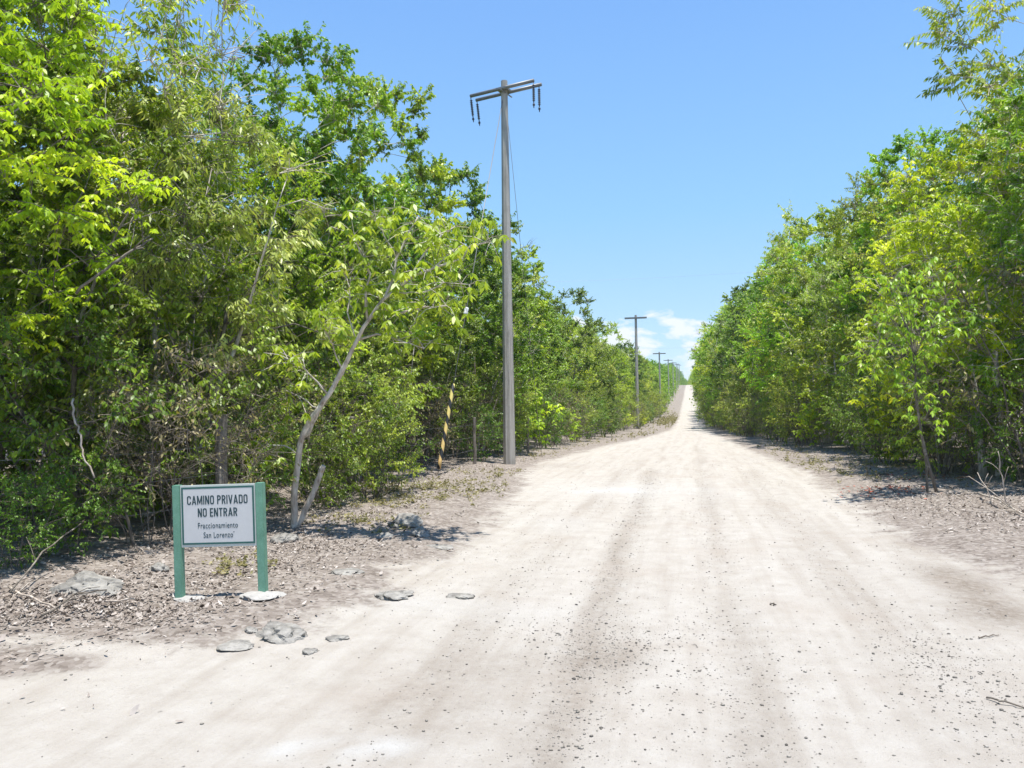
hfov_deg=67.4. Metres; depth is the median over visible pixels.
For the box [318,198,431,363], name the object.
broadleaf tree
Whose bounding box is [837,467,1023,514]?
fallen branch
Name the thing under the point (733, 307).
broadleaf tree
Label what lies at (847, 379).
leafy shrub
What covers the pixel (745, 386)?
olive shrub
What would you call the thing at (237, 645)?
rock
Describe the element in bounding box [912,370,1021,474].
twiggy shrub
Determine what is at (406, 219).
broadleaf tree
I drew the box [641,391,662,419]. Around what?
olive shrub
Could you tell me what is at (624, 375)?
broadleaf tree
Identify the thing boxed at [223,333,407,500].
leafy shrub
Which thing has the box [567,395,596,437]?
twiggy shrub
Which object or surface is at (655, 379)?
broadleaf tree
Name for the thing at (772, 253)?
scrub tree
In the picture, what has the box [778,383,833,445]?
twiggy shrub
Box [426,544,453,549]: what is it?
rock
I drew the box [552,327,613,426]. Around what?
scrub tree
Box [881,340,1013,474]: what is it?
olive shrub
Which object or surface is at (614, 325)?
fine leaf tree
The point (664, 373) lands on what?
distant forest
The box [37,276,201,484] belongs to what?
olive shrub
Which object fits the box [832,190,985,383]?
broadleaf tree
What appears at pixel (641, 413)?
olive shrub
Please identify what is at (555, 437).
leafy shrub
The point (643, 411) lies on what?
leafy shrub
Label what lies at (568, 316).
fine leaf tree
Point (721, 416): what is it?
olive shrub
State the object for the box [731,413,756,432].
broadleaf shrub
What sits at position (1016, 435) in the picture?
twiggy shrub
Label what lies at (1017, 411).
twiggy shrub
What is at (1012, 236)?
broadleaf tree
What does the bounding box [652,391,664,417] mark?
olive shrub
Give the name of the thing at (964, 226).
broadleaf tree
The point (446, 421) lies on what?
guy wire
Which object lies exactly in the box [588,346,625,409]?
broadleaf tree
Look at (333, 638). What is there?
rock
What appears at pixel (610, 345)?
scrub tree
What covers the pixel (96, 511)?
leafy shrub
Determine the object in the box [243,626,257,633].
rock
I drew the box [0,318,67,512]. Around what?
twiggy shrub
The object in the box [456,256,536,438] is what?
broadleaf tree
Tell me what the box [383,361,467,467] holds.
twiggy shrub
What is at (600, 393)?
olive shrub
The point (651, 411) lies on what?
leafy shrub
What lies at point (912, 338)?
sapling
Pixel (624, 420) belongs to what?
broadleaf shrub
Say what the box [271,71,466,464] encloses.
broadleaf tree
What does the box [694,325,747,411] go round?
broadleaf tree
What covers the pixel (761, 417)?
twiggy shrub
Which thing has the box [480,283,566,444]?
scrub tree
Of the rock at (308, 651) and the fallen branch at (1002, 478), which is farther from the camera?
the fallen branch at (1002, 478)
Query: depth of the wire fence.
9.15 m
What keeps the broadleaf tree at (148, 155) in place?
on the ground
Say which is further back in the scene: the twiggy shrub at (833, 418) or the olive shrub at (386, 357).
the twiggy shrub at (833, 418)
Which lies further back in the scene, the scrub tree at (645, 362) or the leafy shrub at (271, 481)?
the scrub tree at (645, 362)
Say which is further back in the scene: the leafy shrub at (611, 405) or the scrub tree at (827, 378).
the leafy shrub at (611, 405)
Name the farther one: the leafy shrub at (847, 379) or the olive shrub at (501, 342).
the olive shrub at (501, 342)
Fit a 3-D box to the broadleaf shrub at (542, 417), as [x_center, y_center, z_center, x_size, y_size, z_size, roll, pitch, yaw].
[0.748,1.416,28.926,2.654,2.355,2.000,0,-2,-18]
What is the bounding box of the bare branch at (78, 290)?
[75,220,152,293]
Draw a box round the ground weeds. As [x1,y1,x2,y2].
[201,408,989,576]
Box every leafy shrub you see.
[0,292,182,541]
[0,308,54,468]
[0,465,82,570]
[20,445,145,557]
[177,353,196,466]
[188,405,314,510]
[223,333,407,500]
[280,427,365,508]
[284,327,420,462]
[353,405,441,490]
[361,351,461,457]
[443,357,519,443]
[448,402,502,461]
[485,365,557,441]
[515,390,568,447]
[528,382,587,444]
[570,394,609,438]
[587,395,622,436]
[590,390,630,433]
[605,406,625,431]
[631,401,652,424]
[633,400,655,422]
[713,402,734,430]
[724,396,764,435]
[766,384,819,443]
[820,356,939,458]
[830,377,931,464]
[849,348,981,451]
[931,313,1023,467]
[951,355,1023,482]
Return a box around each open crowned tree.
[0,0,263,510]
[29,0,359,516]
[902,0,1023,322]
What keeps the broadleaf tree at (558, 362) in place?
on the ground
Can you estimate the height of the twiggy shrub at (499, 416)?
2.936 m
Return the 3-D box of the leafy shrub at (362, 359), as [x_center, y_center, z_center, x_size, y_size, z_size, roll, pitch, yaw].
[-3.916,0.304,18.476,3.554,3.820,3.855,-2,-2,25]
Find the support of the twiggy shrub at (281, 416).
on the ground
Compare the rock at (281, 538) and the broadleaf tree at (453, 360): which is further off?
the broadleaf tree at (453, 360)
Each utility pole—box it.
[470,79,541,464]
[625,315,646,428]
[653,352,665,416]
[664,359,672,401]
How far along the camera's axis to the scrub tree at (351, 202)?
21.42 m
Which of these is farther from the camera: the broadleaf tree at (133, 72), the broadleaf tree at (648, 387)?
the broadleaf tree at (648, 387)
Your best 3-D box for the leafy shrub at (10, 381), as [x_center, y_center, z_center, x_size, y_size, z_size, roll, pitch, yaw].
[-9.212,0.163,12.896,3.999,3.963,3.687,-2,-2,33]
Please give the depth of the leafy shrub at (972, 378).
15.97 m
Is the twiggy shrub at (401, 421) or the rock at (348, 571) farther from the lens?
the twiggy shrub at (401, 421)
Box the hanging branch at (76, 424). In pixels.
[71,398,94,477]
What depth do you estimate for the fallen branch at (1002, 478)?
10.62 m
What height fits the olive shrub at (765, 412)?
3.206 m
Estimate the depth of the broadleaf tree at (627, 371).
75.38 m
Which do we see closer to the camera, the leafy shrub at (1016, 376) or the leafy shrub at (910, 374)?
the leafy shrub at (1016, 376)
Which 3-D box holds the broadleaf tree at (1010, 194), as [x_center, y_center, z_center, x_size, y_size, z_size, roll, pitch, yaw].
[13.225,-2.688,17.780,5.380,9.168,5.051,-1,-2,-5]
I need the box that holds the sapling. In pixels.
[839,257,975,491]
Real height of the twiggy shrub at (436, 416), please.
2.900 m
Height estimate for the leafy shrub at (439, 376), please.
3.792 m
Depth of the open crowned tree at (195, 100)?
10.71 m
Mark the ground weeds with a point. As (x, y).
(666, 420)
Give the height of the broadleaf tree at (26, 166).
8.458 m
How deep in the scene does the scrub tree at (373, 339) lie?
15.40 m
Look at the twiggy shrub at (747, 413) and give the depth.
42.03 m
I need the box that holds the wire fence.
[0,414,529,529]
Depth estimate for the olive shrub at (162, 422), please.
16.94 m
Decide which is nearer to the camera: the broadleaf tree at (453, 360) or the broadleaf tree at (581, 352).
the broadleaf tree at (453, 360)
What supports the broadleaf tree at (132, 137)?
on the ground
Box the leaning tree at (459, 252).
[230,190,516,528]
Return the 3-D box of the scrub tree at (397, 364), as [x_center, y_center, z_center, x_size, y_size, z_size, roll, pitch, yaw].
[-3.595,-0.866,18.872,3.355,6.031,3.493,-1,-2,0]
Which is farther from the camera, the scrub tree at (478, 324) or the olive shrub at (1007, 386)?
the scrub tree at (478, 324)
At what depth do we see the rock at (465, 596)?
6.43 m
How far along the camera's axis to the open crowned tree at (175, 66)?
10.33 m
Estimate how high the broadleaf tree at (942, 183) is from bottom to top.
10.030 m
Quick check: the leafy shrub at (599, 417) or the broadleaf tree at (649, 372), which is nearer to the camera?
the leafy shrub at (599, 417)
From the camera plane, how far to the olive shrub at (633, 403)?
58.94 m
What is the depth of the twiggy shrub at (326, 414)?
14.00 m
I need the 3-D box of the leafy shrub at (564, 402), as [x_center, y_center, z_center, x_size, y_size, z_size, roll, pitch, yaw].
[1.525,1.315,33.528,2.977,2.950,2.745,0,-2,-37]
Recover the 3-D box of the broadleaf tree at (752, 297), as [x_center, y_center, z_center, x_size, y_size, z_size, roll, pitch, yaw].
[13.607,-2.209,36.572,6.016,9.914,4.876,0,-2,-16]
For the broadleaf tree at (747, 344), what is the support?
on the ground
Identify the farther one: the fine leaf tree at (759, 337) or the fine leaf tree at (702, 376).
the fine leaf tree at (702, 376)
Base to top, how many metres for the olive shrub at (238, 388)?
4.103 m
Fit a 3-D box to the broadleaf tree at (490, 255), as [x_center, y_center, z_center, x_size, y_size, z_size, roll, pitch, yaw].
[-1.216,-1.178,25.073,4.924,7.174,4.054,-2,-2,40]
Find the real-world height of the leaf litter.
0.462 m
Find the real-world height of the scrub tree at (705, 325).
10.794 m
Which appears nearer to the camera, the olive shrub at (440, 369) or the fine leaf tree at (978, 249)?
the fine leaf tree at (978, 249)
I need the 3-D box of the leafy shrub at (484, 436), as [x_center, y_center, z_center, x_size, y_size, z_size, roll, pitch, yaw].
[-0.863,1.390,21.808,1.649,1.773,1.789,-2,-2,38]
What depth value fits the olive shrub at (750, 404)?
39.22 m
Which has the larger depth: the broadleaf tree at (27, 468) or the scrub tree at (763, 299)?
the scrub tree at (763, 299)
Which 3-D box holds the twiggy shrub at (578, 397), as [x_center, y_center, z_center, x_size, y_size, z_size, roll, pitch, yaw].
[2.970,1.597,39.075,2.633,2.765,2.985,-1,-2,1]
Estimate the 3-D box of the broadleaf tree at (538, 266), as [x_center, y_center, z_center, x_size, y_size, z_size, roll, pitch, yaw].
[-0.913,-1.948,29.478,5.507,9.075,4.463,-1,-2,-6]
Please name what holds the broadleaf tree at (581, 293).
on the ground
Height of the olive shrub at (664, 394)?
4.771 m
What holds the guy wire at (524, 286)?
attached to the utility pole at (504, 90)
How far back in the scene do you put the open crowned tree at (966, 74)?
15.18 m
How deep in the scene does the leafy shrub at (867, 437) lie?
18.67 m
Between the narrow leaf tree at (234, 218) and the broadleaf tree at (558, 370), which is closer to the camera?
the narrow leaf tree at (234, 218)
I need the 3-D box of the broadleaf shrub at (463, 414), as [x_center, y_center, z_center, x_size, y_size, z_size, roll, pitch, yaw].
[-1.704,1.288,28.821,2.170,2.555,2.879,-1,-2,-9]
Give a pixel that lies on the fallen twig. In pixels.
(996, 699)
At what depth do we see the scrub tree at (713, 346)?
57.06 m
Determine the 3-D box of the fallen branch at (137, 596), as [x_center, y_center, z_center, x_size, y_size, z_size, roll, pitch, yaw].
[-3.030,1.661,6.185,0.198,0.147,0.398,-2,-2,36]
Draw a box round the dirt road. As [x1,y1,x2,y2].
[0,385,1023,767]
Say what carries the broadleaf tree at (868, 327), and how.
on the ground
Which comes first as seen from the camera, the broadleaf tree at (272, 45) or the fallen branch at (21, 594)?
the fallen branch at (21, 594)
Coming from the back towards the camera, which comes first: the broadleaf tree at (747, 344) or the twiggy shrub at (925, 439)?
the broadleaf tree at (747, 344)
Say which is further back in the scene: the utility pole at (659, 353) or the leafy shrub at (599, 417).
the utility pole at (659, 353)
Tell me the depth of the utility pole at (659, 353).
116.89 m
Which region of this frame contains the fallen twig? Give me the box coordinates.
[986,697,1023,707]
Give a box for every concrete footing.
[173,594,207,601]
[239,591,286,600]
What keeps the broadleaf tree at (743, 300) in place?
on the ground
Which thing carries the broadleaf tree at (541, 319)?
on the ground
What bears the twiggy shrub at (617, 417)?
on the ground
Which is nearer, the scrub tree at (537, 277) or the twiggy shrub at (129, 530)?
the twiggy shrub at (129, 530)
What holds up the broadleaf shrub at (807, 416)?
on the ground
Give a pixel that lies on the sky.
(666, 139)
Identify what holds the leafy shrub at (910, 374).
on the ground
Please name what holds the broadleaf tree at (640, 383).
on the ground
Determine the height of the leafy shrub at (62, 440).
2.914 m
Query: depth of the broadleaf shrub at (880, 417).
18.03 m
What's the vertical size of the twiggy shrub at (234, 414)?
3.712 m
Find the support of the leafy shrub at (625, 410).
on the ground
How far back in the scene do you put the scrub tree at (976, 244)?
21.62 m
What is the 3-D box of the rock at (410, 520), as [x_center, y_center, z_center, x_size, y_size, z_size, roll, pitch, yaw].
[-1.360,1.826,9.975,0.485,0.298,0.364,-2,-2,28]
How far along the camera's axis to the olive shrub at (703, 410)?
67.59 m
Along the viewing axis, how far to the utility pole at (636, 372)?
68.22 m
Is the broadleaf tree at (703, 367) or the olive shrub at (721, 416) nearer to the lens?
the olive shrub at (721, 416)
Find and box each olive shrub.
[37,209,276,502]
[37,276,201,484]
[45,218,309,518]
[62,231,251,473]
[177,246,362,475]
[266,265,433,483]
[310,365,424,500]
[401,330,481,455]
[440,329,530,439]
[461,352,540,452]
[476,366,539,451]
[547,375,603,441]
[580,386,615,433]
[606,381,639,430]
[624,393,650,428]
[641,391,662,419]
[650,387,669,416]
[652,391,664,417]
[693,382,719,425]
[697,381,727,428]
[711,389,734,427]
[712,363,763,435]
[714,379,745,430]
[723,376,760,432]
[736,354,799,437]
[747,376,802,441]
[761,350,834,445]
[809,361,851,440]
[819,351,903,454]
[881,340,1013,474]
[953,297,1022,462]
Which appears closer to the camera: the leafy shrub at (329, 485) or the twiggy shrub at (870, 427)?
the leafy shrub at (329, 485)
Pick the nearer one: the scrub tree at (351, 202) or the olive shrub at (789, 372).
the scrub tree at (351, 202)
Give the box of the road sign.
[172,482,267,597]
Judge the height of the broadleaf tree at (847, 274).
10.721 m
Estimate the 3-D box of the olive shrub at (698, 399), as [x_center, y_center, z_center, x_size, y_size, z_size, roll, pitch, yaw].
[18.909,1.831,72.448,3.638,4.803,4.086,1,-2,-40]
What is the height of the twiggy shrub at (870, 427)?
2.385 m
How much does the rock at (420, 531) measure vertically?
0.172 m
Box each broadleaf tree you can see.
[0,0,127,413]
[0,0,156,422]
[0,0,180,381]
[0,18,117,492]
[0,26,245,526]
[0,81,273,486]
[0,101,118,478]
[19,89,229,480]
[127,20,455,477]
[136,86,404,470]
[197,117,365,459]
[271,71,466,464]
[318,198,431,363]
[341,184,458,448]
[360,150,532,454]
[370,289,483,461]
[376,217,514,442]
[412,240,553,450]
[434,215,554,446]
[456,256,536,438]
[471,271,560,382]
[495,297,584,441]
[496,298,573,438]
[523,285,629,435]
[531,318,570,416]
[540,325,602,433]
[569,341,617,407]
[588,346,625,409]
[602,352,634,407]
[609,348,634,403]
[610,340,647,415]
[616,362,646,406]
[629,358,659,401]
[640,357,658,401]
[640,372,654,400]
[688,303,751,404]
[692,337,720,400]
[692,357,704,391]
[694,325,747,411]
[706,316,751,389]
[711,278,782,430]
[714,280,811,431]
[718,283,798,432]
[729,239,836,410]
[738,271,803,397]
[739,264,833,435]
[763,203,927,443]
[782,238,877,373]
[816,193,997,443]
[821,248,886,373]
[827,124,999,446]
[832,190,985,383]
[846,133,1023,476]
[846,205,1023,471]
[884,142,1023,446]
[942,66,1023,392]
[972,113,1023,369]
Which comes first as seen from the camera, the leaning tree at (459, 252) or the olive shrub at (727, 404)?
the leaning tree at (459, 252)
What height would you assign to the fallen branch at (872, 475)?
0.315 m
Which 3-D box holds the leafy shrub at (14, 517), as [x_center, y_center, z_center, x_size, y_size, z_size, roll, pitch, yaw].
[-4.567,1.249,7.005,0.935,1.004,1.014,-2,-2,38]
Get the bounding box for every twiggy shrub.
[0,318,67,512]
[3,311,190,509]
[16,358,263,550]
[76,317,315,539]
[144,313,358,510]
[157,325,309,478]
[269,357,386,485]
[295,387,394,463]
[330,351,437,467]
[349,369,427,458]
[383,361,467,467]
[396,363,465,463]
[414,366,487,450]
[417,363,501,458]
[443,367,522,454]
[534,387,588,445]
[556,390,590,439]
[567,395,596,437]
[605,403,624,431]
[707,395,725,429]
[729,392,766,436]
[746,388,789,439]
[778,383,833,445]
[809,368,873,450]
[837,376,906,455]
[865,230,1023,485]
[872,353,985,470]
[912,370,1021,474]
[995,396,1023,471]
[1008,385,1023,452]
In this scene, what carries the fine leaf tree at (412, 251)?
on the ground
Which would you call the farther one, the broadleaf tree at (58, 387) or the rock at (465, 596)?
the broadleaf tree at (58, 387)
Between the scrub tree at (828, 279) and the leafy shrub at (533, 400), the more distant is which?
the leafy shrub at (533, 400)
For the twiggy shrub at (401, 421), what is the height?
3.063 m
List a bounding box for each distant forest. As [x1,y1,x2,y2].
[647,358,687,409]
[688,373,700,408]
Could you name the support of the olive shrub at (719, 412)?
on the ground
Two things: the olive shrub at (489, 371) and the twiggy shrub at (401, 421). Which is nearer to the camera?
the twiggy shrub at (401, 421)
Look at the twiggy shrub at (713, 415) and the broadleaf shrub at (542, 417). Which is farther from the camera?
the twiggy shrub at (713, 415)
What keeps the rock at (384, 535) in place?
on the ground
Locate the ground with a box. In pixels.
[0,385,1023,697]
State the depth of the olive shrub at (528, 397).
26.71 m
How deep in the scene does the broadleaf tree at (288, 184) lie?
18.21 m
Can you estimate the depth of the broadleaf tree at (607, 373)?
57.58 m
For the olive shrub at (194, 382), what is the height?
4.735 m
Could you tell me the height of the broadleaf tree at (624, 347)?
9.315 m
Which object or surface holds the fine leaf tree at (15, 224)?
on the ground
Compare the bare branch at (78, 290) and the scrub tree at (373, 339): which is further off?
the scrub tree at (373, 339)
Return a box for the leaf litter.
[0,442,1023,721]
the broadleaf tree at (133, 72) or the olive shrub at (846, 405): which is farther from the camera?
the olive shrub at (846, 405)
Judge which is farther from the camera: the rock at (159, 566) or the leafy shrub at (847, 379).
the leafy shrub at (847, 379)
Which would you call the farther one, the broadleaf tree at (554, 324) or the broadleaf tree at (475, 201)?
the broadleaf tree at (554, 324)
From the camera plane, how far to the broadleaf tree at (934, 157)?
14.97 m
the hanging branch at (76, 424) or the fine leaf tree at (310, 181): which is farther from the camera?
the fine leaf tree at (310, 181)
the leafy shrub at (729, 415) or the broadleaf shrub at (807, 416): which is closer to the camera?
the broadleaf shrub at (807, 416)
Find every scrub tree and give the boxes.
[19,168,250,423]
[243,185,389,415]
[259,199,421,479]
[301,220,431,441]
[401,219,553,448]
[416,269,522,439]
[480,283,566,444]
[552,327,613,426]
[564,333,608,419]
[568,333,618,429]
[597,342,634,425]
[623,350,650,399]
[689,321,734,425]
[704,302,756,413]
[735,292,813,435]
[753,199,873,442]
[785,170,962,442]
[798,235,917,450]
[823,141,1023,457]
[918,95,1023,403]
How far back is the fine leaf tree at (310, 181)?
13.75 m
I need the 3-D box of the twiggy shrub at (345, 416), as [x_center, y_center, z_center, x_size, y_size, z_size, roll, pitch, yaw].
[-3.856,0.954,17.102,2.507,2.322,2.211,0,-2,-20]
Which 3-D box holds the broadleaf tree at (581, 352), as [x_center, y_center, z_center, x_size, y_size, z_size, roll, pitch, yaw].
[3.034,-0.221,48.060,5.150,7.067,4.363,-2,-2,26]
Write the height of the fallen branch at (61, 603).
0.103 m
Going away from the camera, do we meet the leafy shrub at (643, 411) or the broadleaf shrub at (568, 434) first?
the broadleaf shrub at (568, 434)
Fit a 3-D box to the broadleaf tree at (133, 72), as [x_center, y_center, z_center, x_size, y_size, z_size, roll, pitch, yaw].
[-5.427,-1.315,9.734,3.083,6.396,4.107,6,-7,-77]
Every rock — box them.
[48,571,124,596]
[148,562,169,571]
[216,639,253,650]
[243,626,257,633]
[255,621,307,643]
[269,533,301,543]
[302,648,319,654]
[325,635,349,641]
[328,568,363,574]
[374,590,413,600]
[376,532,393,537]
[387,513,422,528]
[411,526,430,536]
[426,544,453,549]
[446,593,474,599]
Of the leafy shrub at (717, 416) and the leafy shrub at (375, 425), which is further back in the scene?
the leafy shrub at (717, 416)
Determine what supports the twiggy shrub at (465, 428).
on the ground
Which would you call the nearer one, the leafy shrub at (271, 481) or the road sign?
the road sign
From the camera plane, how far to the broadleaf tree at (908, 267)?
28.37 m
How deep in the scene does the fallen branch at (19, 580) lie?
6.70 m
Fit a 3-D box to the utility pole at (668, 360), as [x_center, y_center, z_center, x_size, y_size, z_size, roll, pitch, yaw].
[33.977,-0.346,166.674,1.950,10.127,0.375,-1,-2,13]
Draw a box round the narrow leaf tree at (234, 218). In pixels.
[0,57,366,515]
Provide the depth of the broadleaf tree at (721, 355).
53.33 m
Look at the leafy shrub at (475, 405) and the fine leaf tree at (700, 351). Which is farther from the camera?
the fine leaf tree at (700, 351)
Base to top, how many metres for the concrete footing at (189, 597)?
0.056 m
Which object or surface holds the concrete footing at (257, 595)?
on the ground
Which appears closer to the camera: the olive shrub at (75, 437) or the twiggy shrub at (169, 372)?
the twiggy shrub at (169, 372)
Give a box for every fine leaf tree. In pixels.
[0,89,261,436]
[134,112,369,481]
[317,170,461,456]
[552,308,595,400]
[579,321,638,425]
[644,368,664,407]
[688,306,751,427]
[690,327,720,401]
[739,234,871,439]
[924,89,1023,422]
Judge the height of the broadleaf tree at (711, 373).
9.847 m
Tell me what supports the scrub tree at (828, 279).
on the ground
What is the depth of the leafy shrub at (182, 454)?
18.70 m
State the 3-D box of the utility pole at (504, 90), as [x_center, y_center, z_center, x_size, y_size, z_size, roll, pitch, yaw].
[-0.128,-2.828,20.605,2.037,10.724,0.600,-2,-2,34]
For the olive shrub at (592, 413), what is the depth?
37.10 m
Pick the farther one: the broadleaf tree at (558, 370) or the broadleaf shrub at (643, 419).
the broadleaf shrub at (643, 419)
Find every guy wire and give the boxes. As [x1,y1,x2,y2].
[437,100,502,474]
[508,125,541,455]
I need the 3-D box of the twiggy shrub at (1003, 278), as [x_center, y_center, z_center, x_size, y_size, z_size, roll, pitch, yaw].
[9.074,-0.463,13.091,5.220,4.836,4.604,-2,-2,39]
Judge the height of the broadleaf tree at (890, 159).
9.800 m
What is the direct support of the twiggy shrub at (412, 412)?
on the ground
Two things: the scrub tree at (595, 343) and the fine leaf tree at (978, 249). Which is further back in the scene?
the scrub tree at (595, 343)
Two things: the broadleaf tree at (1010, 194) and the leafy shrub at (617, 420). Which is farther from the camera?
the leafy shrub at (617, 420)
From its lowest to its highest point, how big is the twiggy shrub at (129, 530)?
2.219 m
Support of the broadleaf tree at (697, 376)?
on the ground
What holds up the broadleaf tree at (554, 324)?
on the ground
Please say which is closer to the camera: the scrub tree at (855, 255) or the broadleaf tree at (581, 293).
the scrub tree at (855, 255)
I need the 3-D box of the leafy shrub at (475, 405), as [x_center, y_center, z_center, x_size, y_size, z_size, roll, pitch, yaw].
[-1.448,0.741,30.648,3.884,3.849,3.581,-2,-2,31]
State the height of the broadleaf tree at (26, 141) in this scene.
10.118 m
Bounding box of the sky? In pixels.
[3,0,1023,382]
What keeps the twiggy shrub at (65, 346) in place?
on the ground
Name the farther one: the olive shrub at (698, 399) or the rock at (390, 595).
the olive shrub at (698, 399)
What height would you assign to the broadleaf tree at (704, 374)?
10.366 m
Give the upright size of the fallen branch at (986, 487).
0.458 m
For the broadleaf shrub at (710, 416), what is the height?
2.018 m
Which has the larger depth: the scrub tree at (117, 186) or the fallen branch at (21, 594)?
the scrub tree at (117, 186)
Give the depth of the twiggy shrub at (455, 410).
26.40 m
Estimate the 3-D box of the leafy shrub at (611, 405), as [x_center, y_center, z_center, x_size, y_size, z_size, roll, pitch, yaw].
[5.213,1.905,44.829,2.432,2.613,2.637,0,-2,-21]
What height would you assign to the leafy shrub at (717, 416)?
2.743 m
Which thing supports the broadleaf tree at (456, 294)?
on the ground
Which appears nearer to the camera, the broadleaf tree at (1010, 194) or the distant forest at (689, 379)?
the broadleaf tree at (1010, 194)
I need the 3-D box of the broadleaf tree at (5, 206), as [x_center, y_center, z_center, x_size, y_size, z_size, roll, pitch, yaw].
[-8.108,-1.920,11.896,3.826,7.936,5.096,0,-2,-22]
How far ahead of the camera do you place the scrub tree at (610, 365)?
60.19 m
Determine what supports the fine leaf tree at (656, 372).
on the ground
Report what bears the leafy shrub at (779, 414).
on the ground
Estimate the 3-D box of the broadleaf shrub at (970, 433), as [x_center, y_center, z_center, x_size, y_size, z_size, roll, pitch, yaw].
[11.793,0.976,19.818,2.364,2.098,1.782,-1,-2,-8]
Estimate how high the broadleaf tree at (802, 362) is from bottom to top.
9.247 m
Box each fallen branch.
[8,579,57,609]
[9,521,83,592]
[41,587,106,615]
[105,576,152,601]
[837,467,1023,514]
[847,466,888,475]
[977,472,992,506]
[986,451,1007,502]
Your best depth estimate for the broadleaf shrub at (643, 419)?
74.35 m
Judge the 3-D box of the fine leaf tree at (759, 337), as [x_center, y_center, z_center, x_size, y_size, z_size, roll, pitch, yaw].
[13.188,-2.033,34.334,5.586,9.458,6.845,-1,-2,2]
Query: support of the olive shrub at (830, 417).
on the ground
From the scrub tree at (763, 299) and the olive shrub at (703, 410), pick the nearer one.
the scrub tree at (763, 299)
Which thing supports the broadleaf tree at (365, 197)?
on the ground
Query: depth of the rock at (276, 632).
5.32 m
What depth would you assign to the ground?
8.22 m
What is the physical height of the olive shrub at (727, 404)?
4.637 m
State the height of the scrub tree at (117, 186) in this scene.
8.983 m
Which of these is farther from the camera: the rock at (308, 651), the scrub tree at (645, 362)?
the scrub tree at (645, 362)
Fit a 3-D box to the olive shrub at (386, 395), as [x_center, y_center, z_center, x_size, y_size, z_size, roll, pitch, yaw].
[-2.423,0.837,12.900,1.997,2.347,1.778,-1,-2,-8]
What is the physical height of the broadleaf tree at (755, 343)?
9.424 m
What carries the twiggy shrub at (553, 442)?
on the ground
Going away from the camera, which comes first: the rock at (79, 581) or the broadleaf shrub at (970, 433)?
the rock at (79, 581)
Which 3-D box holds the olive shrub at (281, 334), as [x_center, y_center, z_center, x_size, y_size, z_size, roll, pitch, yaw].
[-5.215,-0.590,16.749,4.298,5.673,4.828,0,-2,-14]
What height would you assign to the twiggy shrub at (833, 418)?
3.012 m
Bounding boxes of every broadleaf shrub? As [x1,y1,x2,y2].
[449,396,476,443]
[515,393,564,448]
[547,408,580,440]
[618,410,632,429]
[635,411,647,426]
[707,409,716,426]
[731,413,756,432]
[790,388,850,448]
[848,377,946,462]
[938,381,1006,454]
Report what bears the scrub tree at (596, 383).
on the ground

